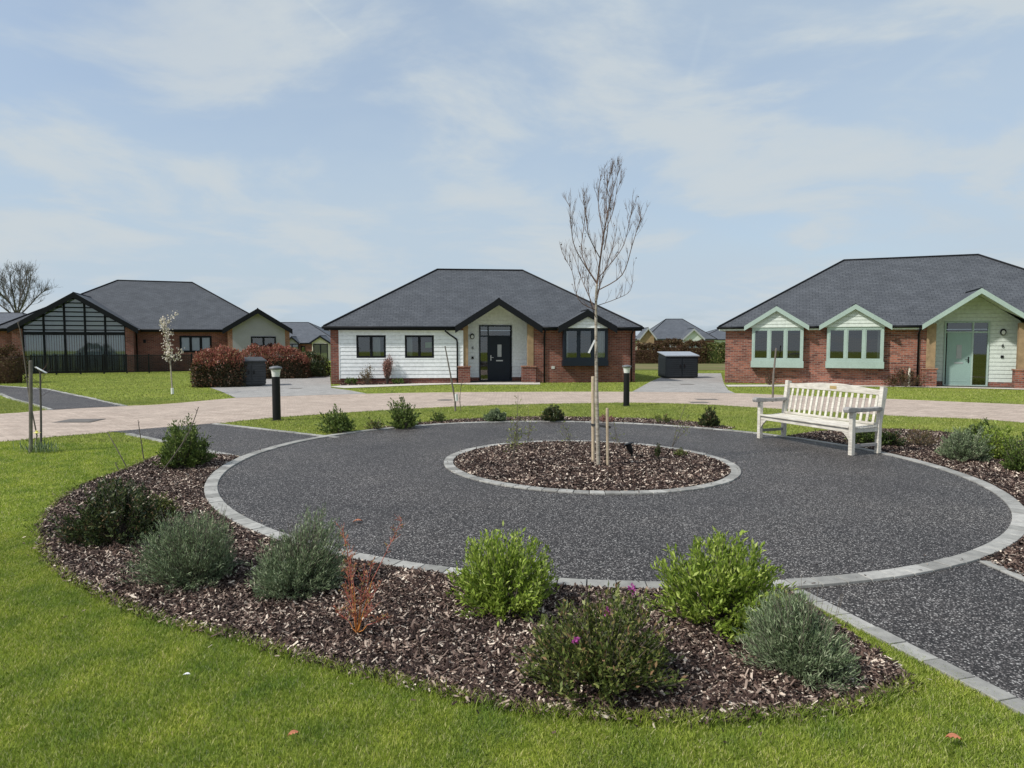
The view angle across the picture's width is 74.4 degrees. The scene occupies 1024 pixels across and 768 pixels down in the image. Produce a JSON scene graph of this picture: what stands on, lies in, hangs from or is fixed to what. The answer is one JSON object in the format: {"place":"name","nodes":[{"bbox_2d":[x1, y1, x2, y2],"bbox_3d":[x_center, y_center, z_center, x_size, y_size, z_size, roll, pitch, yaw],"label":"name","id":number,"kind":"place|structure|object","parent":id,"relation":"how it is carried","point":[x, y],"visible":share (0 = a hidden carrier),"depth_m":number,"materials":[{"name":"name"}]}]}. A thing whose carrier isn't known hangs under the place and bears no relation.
{"place":"outdoors","nodes":[
{"label":"outdoors","id":0,"kind":"place"},
{"bbox_2d":[0,386,119,409],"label":"path","id":1,"kind":"structure","parent":0,"point":[54,400],"depth_m":20.50,"materials":[{"name":"grey asphalt"}]},
{"bbox_2d":[110,423,316,455],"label":"path","id":2,"kind":"structure","parent":0,"point":[239,441],"depth_m":11.43,"materials":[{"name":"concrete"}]},
{"bbox_2d":[210,375,366,397],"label":"driveway","id":3,"kind":"structure","parent":0,"point":[314,386],"depth_m":25.39,"materials":[{"name":"grey concrete"}]},
{"bbox_2d":[235,357,266,385],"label":"bin store","id":4,"kind":"structure","parent":3,"relation":"on","point":[255,372],"depth_m":27.40,"materials":[{"name":"black metal"}]},
{"bbox_2d":[240,365,250,383],"bbox_3d":[-10.778,-0.386,27.149,0.490,0.785,0.050,-2,4,-31],"label":"door","id":5,"kind":"structure","parent":4,"relation":"in","point":[248,377],"depth_m":27.22,"materials":[{"name":"black wood"}]},
{"bbox_2d":[252,364,264,383],"bbox_3d":[-10.309,-0.404,27.436,0.490,0.785,0.050,-2,4,-31],"label":"door","id":6,"kind":"structure","parent":4,"relation":"in","point":[255,367],"depth_m":27.43,"materials":[{"name":"black wood"}]},
{"bbox_2d":[329,382,539,387],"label":"pavement","id":7,"kind":"structure","parent":0,"point":[348,386],"depth_m":28.23,"materials":[{"name":"concrete"}]},
{"bbox_2d":[0,361,1023,767],"bbox_3d":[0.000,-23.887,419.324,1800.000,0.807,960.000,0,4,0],"label":"ground","id":8,"kind":"structure","parent":0,"point":[404,389],"depth_m":3.06,"materials":[{"name":"green plant"}]},
{"bbox_2d":[0,312,25,323],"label":"bungalow","id":9,"kind":"object","parent":8,"relation":"on","point":[6,316],"visible":0.18,"depth_m":71.00,"materials":[{"name":"brick"}]},
{"bbox_2d":[0,342,28,383],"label":"hedge","id":10,"kind":"object","parent":8,"relation":"on","point":[11,370],"visible":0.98,"depth_m":29.24,"materials":[{"name":"brown plant"}]},
{"bbox_2d":[17,320,37,443],"bbox_3d":[-7.324,-0.020,10.200,0.263,1.930,0.072,0,4,0],"label":"leaning whip","id":11,"kind":"object","parent":8,"relation":"on","point":[26,376],"visible":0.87,"depth_m":10.17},
{"bbox_2d":[0,259,59,312],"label":"bare tree","id":12,"kind":"object","parent":8,"relation":"on","point":[4,296],"visible":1,"depth_m":86.85,"materials":[{"name":"brown plant"}]},
{"bbox_2d":[29,360,32,452],"bbox_3d":[-6.863,0.373,9.626,0.107,1.418,0.047,0,4,0],"label":"tree stake","id":13,"kind":"object","parent":8,"relation":"on","point":[31,401],"visible":0.79,"depth_m":9.61,"materials":[{"name":"brown wood"}]},
{"bbox_2d":[13,431,58,453],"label":"daffodil clump","id":14,"kind":"object","parent":8,"relation":"on","point":[40,448],"visible":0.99,"depth_m":9.59,"materials":[{"name":"green plant"}]},
{"bbox_2d":[33,366,53,451],"bbox_3d":[-6.783,0.328,9.728,0.217,1.298,0.250,1,4,18],"label":"sapling","id":15,"kind":"object","parent":8,"relation":"on","point":[40,376],"visible":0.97,"depth_m":9.71,"materials":[{"name":"brown plant"}]},
{"bbox_2d":[0,385,127,405],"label":"kerb","id":16,"kind":"structure","parent":8,"relation":"on","point":[76,395],"depth_m":22.40,"materials":[{"name":"grey concrete"}]},
{"bbox_2d":[0,441,164,531],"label":"lawn grass","id":17,"kind":"structure","parent":8,"relation":"on","point":[91,454],"depth_m":8.52,"materials":[{"name":"green plant"}]},
{"bbox_2d":[7,352,191,374],"bbox_3d":[-23.040,-1.176,38.099,9.060,1.220,0.080,-2,4,-28],"label":"railing fence","id":18,"kind":"object","parent":8,"relation":"on","point":[110,362],"visible":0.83,"depth_m":38.08,"materials":[{"name":"black metal"}]},
{"bbox_2d":[0,280,292,372],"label":"bungalow","id":19,"kind":"object","parent":8,"relation":"on","point":[119,317],"visible":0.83,"depth_m":41.73,"materials":[{"name":"tile"}]},
{"bbox_2d":[179,336,211,351],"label":"window","id":20,"kind":"structure","parent":19,"relation":"in","point":[190,343],"depth_m":42.20,"materials":[{"name":"black glass"}]},
{"bbox_2d":[251,336,275,351],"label":"window","id":21,"kind":"structure","parent":19,"relation":"in","point":[263,337],"depth_m":42.08,"materials":[{"name":"black glass"}]},
{"bbox_2d":[159,310,184,393],"bbox_3d":[-11.620,-1.085,23.050,0.796,2.883,0.705,3,5,41],"label":"blossom tree","id":22,"kind":"object","parent":8,"relation":"on","point":[163,324],"visible":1,"depth_m":22.94,"materials":[{"name":"white plant"}]},
{"bbox_2d":[126,433,239,456],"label":"kerb","id":23,"kind":"structure","parent":8,"relation":"on","point":[158,440],"depth_m":10.92,"materials":[{"name":"grey concrete"}]},
{"bbox_2d":[188,344,247,387],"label":"hedge","id":24,"kind":"object","parent":8,"relation":"on","point":[208,368],"visible":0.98,"depth_m":26.62,"materials":[{"name":"red plant"}]},
{"bbox_2d":[269,366,281,420],"bbox_3d":[-4.825,0.190,13.813,0.260,1.120,0.260,0,4,0],"label":"bollard light","id":25,"kind":"object","parent":8,"relation":"on","point":[276,401],"visible":0.98,"depth_m":13.75,"materials":[{"name":"black metal"}]},
{"bbox_2d":[213,423,337,437],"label":"kerb","id":26,"kind":"structure","parent":8,"relation":"on","point":[272,430],"depth_m":12.26,"materials":[{"name":"grey concrete"}]},
{"bbox_2d":[241,342,312,378],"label":"hedge","id":27,"kind":"object","parent":8,"relation":"on","point":[294,365],"visible":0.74,"depth_m":33.06,"materials":[{"name":"red plant"}]},
{"bbox_2d":[281,322,330,360],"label":"bungalow","id":28,"kind":"object","parent":8,"relation":"on","point":[306,336],"visible":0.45,"depth_m":84.68,"materials":[{"name":"brick"}]},
{"bbox_2d":[296,351,330,376],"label":"hedge","id":29,"kind":"object","parent":8,"relation":"on","point":[319,365],"visible":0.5,"depth_m":34.87,"materials":[{"name":"green plant"}]},
{"bbox_2d":[314,404,355,433],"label":"shrub","id":30,"kind":"object","parent":8,"relation":"on","point":[337,423],"visible":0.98,"depth_m":12.02,"materials":[{"name":"green plant"}]},
{"bbox_2d":[444,346,455,410],"bbox_3d":[-1.478,-0.100,16.206,0.279,1.628,0.044,0,4,0],"label":"tree stake","id":31,"kind":"object","parent":8,"relation":"on","point":[451,381],"visible":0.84,"depth_m":16.20,"materials":[{"name":"brown wood"}]},
{"bbox_2d":[22,454,929,729],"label":"lawn edge grass","id":32,"kind":"structure","parent":8,"relation":"on","point":[896,692],"depth_m":3.12,"materials":[{"name":"green plant"}]},
{"bbox_2d":[22,452,931,742],"bbox_3d":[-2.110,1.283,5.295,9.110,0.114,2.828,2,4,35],"label":"bark mulch","id":33,"kind":"object","parent":8,"relation":"on","point":[506,704],"visible":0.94,"depth_m":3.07,"materials":[{"name":"brown wood"}]},
{"bbox_2d":[46,473,170,547],"bbox_3d":[-3.180,1.010,5.487,0.828,0.580,0.889,1,4,15],"label":"shrub","id":34,"kind":"object","parent":33,"relation":"on","point":[124,517],"visible":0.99,"depth_m":5.36,"materials":[{"name":"green plant"}]},
{"bbox_2d":[32,453,284,547],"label":"bark mulch","id":35,"kind":"object","parent":33,"relation":"on","point":[150,477],"visible":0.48,"depth_m":7.04,"materials":[{"name":"brown wood"}]},
{"bbox_2d":[146,491,181,517],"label":"shrub","id":36,"kind":"object","parent":33,"relation":"on","point":[167,503],"visible":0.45,"depth_m":6.17,"materials":[{"name":"green plant"}]},
{"bbox_2d":[152,413,217,467],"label":"shrub","id":37,"kind":"object","parent":33,"relation":"on","point":[192,451],"visible":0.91,"depth_m":8.56,"materials":[{"name":"green plant"}]},
{"bbox_2d":[32,541,920,727],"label":"bark mulch","id":38,"kind":"object","parent":33,"relation":"on","point":[438,634],"visible":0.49,"depth_m":3.72,"materials":[{"name":"brown wood"}]},
{"bbox_2d":[116,498,246,593],"bbox_3d":[-2.219,1.069,4.580,0.727,0.562,0.825,0,4,0],"label":"lavender bush","id":39,"kind":"object","parent":38,"relation":"on","point":[185,555],"visible":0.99,"depth_m":4.46,"materials":[{"name":"green plant"}]},
{"bbox_2d":[244,502,348,601],"bbox_3d":[-1.412,1.073,4.396,0.692,0.595,0.647,0,4,0],"label":"lavender bush","id":40,"kind":"object","parent":38,"relation":"on","point":[305,564],"visible":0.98,"depth_m":4.36,"materials":[{"name":"green plant"}]},
{"bbox_2d":[333,514,403,632],"bbox_3d":[-0.806,1.059,3.713,0.379,0.658,0.282,1,4,12],"label":"red stemmed shrub","id":41,"kind":"object","parent":38,"relation":"on","point":[352,611],"visible":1,"depth_m":3.74,"materials":[{"name":"red plant"}]},
{"bbox_2d":[445,521,559,625],"bbox_3d":[-0.076,1.137,4.201,0.700,0.548,0.774,1,4,16],"label":"shrub","id":42,"kind":"object","parent":38,"relation":"on","point":[508,584],"visible":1,"depth_m":4.06,"materials":[{"name":"green plant"}]},
{"bbox_2d":[511,580,688,711],"bbox_3d":[0.421,1.198,3.272,0.811,0.538,0.797,-2,4,-32],"label":"shrub","id":43,"kind":"object","parent":38,"relation":"on","point":[610,651],"visible":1,"depth_m":3.15,"materials":[{"name":"green plant"}]},
{"bbox_2d":[641,526,797,644],"bbox_3d":[1.271,1.145,4.041,0.864,0.578,0.930,-1,4,-22],"label":"shrub","id":44,"kind":"object","parent":38,"relation":"on","point":[740,583],"visible":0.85,"depth_m":3.94,"materials":[{"name":"green plant"}]},
{"bbox_2d":[728,575,867,693],"bbox_3d":[1.426,1.216,3.389,0.610,0.516,0.626,0,4,0],"label":"lavender bush","id":45,"kind":"object","parent":38,"relation":"on","point":[801,642],"visible":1,"depth_m":3.31,"materials":[{"name":"green plant"}]},
{"bbox_2d":[321,268,643,383],"bbox_3d":[-1.570,-2.868,33.721,13.960,5.733,9.786,0,4,-6],"label":"bungalow","id":46,"kind":"object","parent":8,"relation":"on","point":[543,331],"visible":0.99,"depth_m":29.92,"materials":[{"name":"tile"}]},
{"bbox_2d":[356,335,385,357],"bbox_3d":[-6.032,-1.606,28.947,1.239,0.970,0.230,0,4,-6],"label":"window","id":47,"kind":"structure","parent":46,"relation":"in","point":[374,339],"depth_m":28.87,"materials":[{"name":"black glass"}]},
{"bbox_2d":[405,335,433,357],"bbox_3d":[-3.997,-1.618,29.161,1.240,0.977,0.230,0,4,-6],"label":"window","id":48,"kind":"structure","parent":46,"relation":"in","point":[408,338],"depth_m":29.08,"materials":[{"name":"black plastic"}]},
{"bbox_2d":[489,337,509,379],"bbox_3d":[-0.563,-1.151,30.456,0.961,1.946,0.115,0,4,-6],"label":"door","id":49,"kind":"structure","parent":46,"relation":"in","point":[499,347],"depth_m":30.46,"materials":[{"name":"metal"}]},
{"bbox_2d":[563,328,607,359],"bbox_3d":[3.217,-1.746,29.637,1.968,1.405,0.230,0,4,-6],"label":"window","id":50,"kind":"structure","parent":46,"relation":"in","point":[602,332],"depth_m":29.57,"materials":[{"name":"black plastic"}]},
{"bbox_2d":[0,399,1023,443],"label":"lawn grass","id":51,"kind":"structure","parent":8,"relation":"on","point":[7,405],"depth_m":15.38,"materials":[{"name":"green plant"}]},
{"bbox_2d":[0,371,1023,401],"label":"lawn grass","id":52,"kind":"structure","parent":8,"relation":"on","point":[96,377],"depth_m":25.89,"materials":[{"name":"green plant"}]},
{"bbox_2d":[375,416,734,428],"bbox_3d":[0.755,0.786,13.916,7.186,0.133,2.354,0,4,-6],"label":"bark mulch","id":53,"kind":"object","parent":8,"relation":"on","point":[625,419],"visible":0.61,"depth_m":14.19,"materials":[{"name":"brown wood"}]},
{"bbox_2d":[364,416,383,428],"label":"shrub","id":54,"kind":"object","parent":53,"relation":"on","point":[378,424],"visible":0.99,"depth_m":12.43,"materials":[{"name":"green plant"}]},
{"bbox_2d":[387,395,421,428],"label":"shrub","id":55,"kind":"object","parent":53,"relation":"on","point":[403,419],"visible":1,"depth_m":12.71,"materials":[{"name":"green plant"}]},
{"bbox_2d":[429,410,446,421],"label":"shrub","id":56,"kind":"object","parent":53,"relation":"on","point":[438,417],"visible":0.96,"depth_m":13.80,"materials":[{"name":"green plant"}]},
{"bbox_2d":[481,407,506,421],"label":"lavender bush","id":57,"kind":"object","parent":53,"relation":"on","point":[495,414],"visible":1,"depth_m":13.93,"materials":[{"name":"green plant"}]},
{"bbox_2d":[540,404,564,421],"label":"shrub","id":58,"kind":"object","parent":53,"relation":"on","point":[554,413],"visible":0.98,"depth_m":14.07,"materials":[{"name":"green plant"}]},
{"bbox_2d":[654,413,671,422],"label":"shrub","id":59,"kind":"object","parent":53,"relation":"on","point":[665,418],"visible":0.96,"depth_m":14.05,"materials":[{"name":"green plant"}]},
{"bbox_2d":[698,406,720,426],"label":"shrub","id":60,"kind":"object","parent":53,"relation":"on","point":[709,418],"visible":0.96,"depth_m":13.45,"materials":[{"name":"green plant"}]},
{"bbox_2d":[444,440,740,494],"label":"kerb","id":61,"kind":"structure","parent":8,"relation":"on","point":[729,478],"depth_m":7.89,"materials":[{"name":"grey concrete"}]},
{"bbox_2d":[204,421,1023,588],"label":"kerb","id":62,"kind":"structure","parent":8,"relation":"on","point":[1012,533],"depth_m":5.62,"materials":[{"name":"grey concrete"}]},
{"bbox_2d":[622,365,631,406],"bbox_3d":[3.085,0.043,18.185,0.260,1.120,0.260,0,4,0],"label":"bollard light","id":63,"kind":"object","parent":8,"relation":"on","point":[626,385],"visible":0.95,"depth_m":18.12,"materials":[{"name":"metal"}]},
{"bbox_2d":[635,342,664,363],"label":"hedge","id":64,"kind":"object","parent":8,"relation":"on","point":[647,356],"visible":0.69,"depth_m":61.43,"materials":[{"name":"brown plant"}]},
{"bbox_2d":[657,338,690,356],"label":"hedge","id":65,"kind":"object","parent":8,"relation":"on","point":[673,342],"visible":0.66,"depth_m":61.40,"materials":[{"name":"brown plant"}]},
{"bbox_2d":[635,319,717,349],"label":"bungalow","id":66,"kind":"object","parent":8,"relation":"on","point":[683,330],"visible":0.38,"depth_m":84.36,"materials":[{"name":"tile"}]},
{"bbox_2d":[681,339,711,363],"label":"hedge","id":67,"kind":"object","parent":8,"relation":"on","point":[697,350],"visible":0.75,"depth_m":61.40,"materials":[{"name":"brown plant"}]},
{"bbox_2d":[700,341,724,363],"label":"hedge","id":68,"kind":"object","parent":8,"relation":"on","point":[715,356],"visible":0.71,"depth_m":61.41,"materials":[{"name":"green plant"}]},
{"bbox_2d":[707,329,725,349],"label":"bungalow","id":69,"kind":"object","parent":8,"relation":"on","point":[720,336],"visible":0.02,"depth_m":99.73,"materials":[{"name":"tile"}]},
{"bbox_2d":[771,348,776,401],"bbox_3d":[7.710,-0.213,19.854,0.124,1.692,0.064,0,4,0],"label":"tree stake","id":70,"kind":"object","parent":8,"relation":"on","point":[773,375],"visible":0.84,"depth_m":19.83,"materials":[{"name":"wood"}]},
{"bbox_2d":[717,254,1023,389],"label":"bungalow","id":71,"kind":"object","parent":8,"relation":"on","point":[868,321],"visible":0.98,"depth_m":28.35,"materials":[{"name":"tile"}]},
{"bbox_2d":[751,327,803,360],"bbox_3d":[11.250,-1.682,28.632,2.029,1.410,0.070,1,4,22],"label":"window","id":72,"kind":"structure","parent":71,"relation":"in","point":[785,341],"depth_m":28.56,"materials":[{"name":"white plastic"}]},
{"bbox_2d":[826,327,883,361],"bbox_3d":[14.013,-1.624,27.601,2.076,1.401,0.230,1,4,22],"label":"window","id":73,"kind":"structure","parent":71,"relation":"in","point":[880,343],"depth_m":27.42,"materials":[{"name":"white plastic"}]},
{"bbox_2d":[945,333,971,384],"bbox_3d":[17.933,-1.009,27.098,0.838,2.074,0.115,1,4,22],"label":"door","id":74,"kind":"structure","parent":71,"relation":"in","point":[958,354],"depth_m":27.10,"materials":[{"name":"metal"}]},
{"bbox_2d":[787,428,1023,575],"bbox_3d":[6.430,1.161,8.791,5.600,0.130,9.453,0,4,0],"label":"bark mulch","id":75,"kind":"object","parent":8,"relation":"on","point":[929,454],"visible":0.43,"depth_m":9.40,"materials":[{"name":"brown wood"}]},
{"bbox_2d":[845,420,894,446],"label":"shrub","id":76,"kind":"object","parent":75,"relation":"on","point":[861,437],"visible":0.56,"depth_m":11.16,"materials":[{"name":"green plant"}]},
{"bbox_2d":[881,428,909,445],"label":"shrub","id":77,"kind":"object","parent":75,"relation":"on","point":[897,441],"visible":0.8,"depth_m":11.18,"materials":[{"name":"green plant"}]},
{"bbox_2d":[902,426,939,446],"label":"shrub","id":78,"kind":"object","parent":75,"relation":"on","point":[922,439],"visible":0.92,"depth_m":11.15,"materials":[{"name":"green plant"}]},
{"bbox_2d":[934,424,995,461],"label":"lavender bush","id":79,"kind":"object","parent":75,"relation":"on","point":[959,448],"visible":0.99,"depth_m":9.77,"materials":[{"name":"green plant"}]},
{"bbox_2d":[961,417,1002,442],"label":"shrub","id":80,"kind":"object","parent":75,"relation":"on","point":[975,429],"visible":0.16,"depth_m":11.47,"materials":[{"name":"green plant"}]},
{"bbox_2d":[975,420,1021,458],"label":"shrub","id":81,"kind":"object","parent":75,"relation":"on","point":[996,440],"visible":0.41,"depth_m":9.95,"materials":[{"name":"green plant"}]},
{"bbox_2d":[999,431,1023,471],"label":"shrub","id":82,"kind":"object","parent":75,"relation":"on","point":[1014,459],"visible":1,"depth_m":8.99,"materials":[{"name":"green plant"}]},
{"bbox_2d":[881,366,933,386],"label":"shrub","id":83,"kind":"object","parent":8,"relation":"on","point":[894,380],"visible":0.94,"depth_m":26.93,"materials":[{"name":"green plant"}]},
{"bbox_2d":[794,590,1023,715],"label":"kerb","id":84,"kind":"structure","parent":8,"relation":"on","point":[1011,700],"depth_m":3.54,"materials":[{"name":"grey concrete"}]},
{"bbox_2d":[979,561,1023,581],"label":"kerb","id":85,"kind":"structure","parent":8,"relation":"on","point":[1007,571],"depth_m":4.99,"materials":[{"name":"grey concrete"}]},
{"label":"planting bed","id":86,"kind":"structure","parent":8,"relation":"on","visible":0},
{"bbox_2d":[358,365,374,383],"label":"shrub","id":87,"kind":"object","parent":86,"relation":"on","point":[368,377],"visible":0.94,"depth_m":28.58,"materials":[{"name":"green plant"}]},
{"bbox_2d":[382,353,392,383],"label":"shrub","id":88,"kind":"object","parent":86,"relation":"on","point":[386,364],"visible":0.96,"depth_m":28.68,"materials":[{"name":"red plant"}]},
{"bbox_2d":[0,392,1023,441],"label":"road","id":89,"kind":"structure","parent":0,"point":[13,426],"depth_m":17.76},
{"bbox_2d":[52,419,103,422],"bbox_3d":[-8.577,0.730,13.380,0.702,0.019,0.620,0,4,-6],"label":"manhole cover","id":90,"kind":"object","parent":89,"relation":"on","point":[78,420],"visible":1,"depth_m":13.26,"materials":[{"name":"grey metal"}]},
{"bbox_2d":[0,0,1023,335],"label":"sky","id":91,"kind":"structure","parent":0,"point":[311,161],"materials":[{"name":"blue"}]},
{"bbox_2d":[218,422,1011,583],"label":"path","id":92,"kind":"structure","parent":0,"point":[799,507],"depth_m":6.86,"materials":[{"name":"stone"}]},
{"bbox_2d":[453,440,730,492],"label":"bark mulch","id":93,"kind":"object","parent":92,"relation":"on","point":[535,453],"visible":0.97,"depth_m":8.87,"materials":[{"name":"brown wood"}]},
{"bbox_2d":[503,396,529,461],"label":"wispy seedling","id":94,"kind":"object","parent":93,"relation":"on","point":[516,429],"visible":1,"depth_m":9.15,"materials":[{"name":"brown plant"}]},
{"bbox_2d":[591,376,594,460],"bbox_3d":[1.118,0.545,9.305,0.062,1.298,0.047,0,4,0],"label":"tree stake","id":95,"kind":"object","parent":93,"relation":"on","point":[593,416],"visible":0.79,"depth_m":9.28,"materials":[{"name":"brown wood"}]},
{"bbox_2d":[559,153,647,465],"bbox_3d":[1.177,-0.921,8.902,1.147,4.116,0.917,0,4,0],"label":"young tree","id":96,"kind":"object","parent":93,"relation":"on","point":[597,289],"visible":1,"depth_m":8.84,"materials":[{"name":"brown plant"}]},
{"bbox_2d":[606,408,608,464],"bbox_3d":[1.275,0.766,9.027,0.052,0.894,0.040,0,4,0],"label":"tree stake","id":97,"kind":"object","parent":93,"relation":"in","point":[607,436],"visible":0.79,"depth_m":9.01,"materials":[{"name":"brown wood"}]},
{"bbox_2d":[667,405,694,445],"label":"wispy seedling","id":98,"kind":"object","parent":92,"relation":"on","point":[680,426],"visible":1,"depth_m":10.86,"materials":[{"name":"green plant"}]},
{"bbox_2d":[752,380,887,455],"bbox_3d":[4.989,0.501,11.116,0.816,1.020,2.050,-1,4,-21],"label":"garden bench","id":99,"kind":"object","parent":92,"relation":"on","point":[850,427],"visible":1,"depth_m":10.97,"materials":[{"name":"white wood"}]},
{"bbox_2d":[635,364,724,369],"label":"field","id":100,"kind":"structure","parent":0,"point":[700,366],"depth_m":48.19,"materials":[{"name":"green plant"}]},
{"bbox_2d":[633,373,733,392],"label":"driveway","id":101,"kind":"structure","parent":0,"point":[709,382],"depth_m":27.76,"materials":[{"name":"grey concrete"}]},
{"bbox_2d":[658,351,699,377],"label":"bin store","id":102,"kind":"structure","parent":101,"relation":"on","point":[678,364],"depth_m":33.28,"materials":[{"name":"black metal"}]},
{"bbox_2d":[667,359,681,376],"bbox_3d":[7.976,-0.808,33.197,0.740,0.885,0.050,0,4,-6],"label":"door","id":103,"kind":"structure","parent":102,"relation":"in","point":[669,373],"depth_m":33.20,"materials":[{"name":"black wood"}]},
{"bbox_2d":[682,359,696,376],"bbox_3d":[8.782,-0.813,33.282,0.740,0.885,0.050,0,4,-6],"label":"door","id":104,"kind":"structure","parent":102,"relation":"in","point":[683,359],"depth_m":33.28,"materials":[{"name":"black metal"}]},
{"bbox_2d":[726,384,993,388],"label":"pavement","id":105,"kind":"structure","parent":0,"point":[854,385],"depth_m":27.57,"materials":[{"name":"concrete"}]},
{"bbox_2d":[792,560,1023,699],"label":"path","id":106,"kind":"structure","parent":0,"point":[969,618],"depth_m":4.18,"materials":[{"name":"stone"}]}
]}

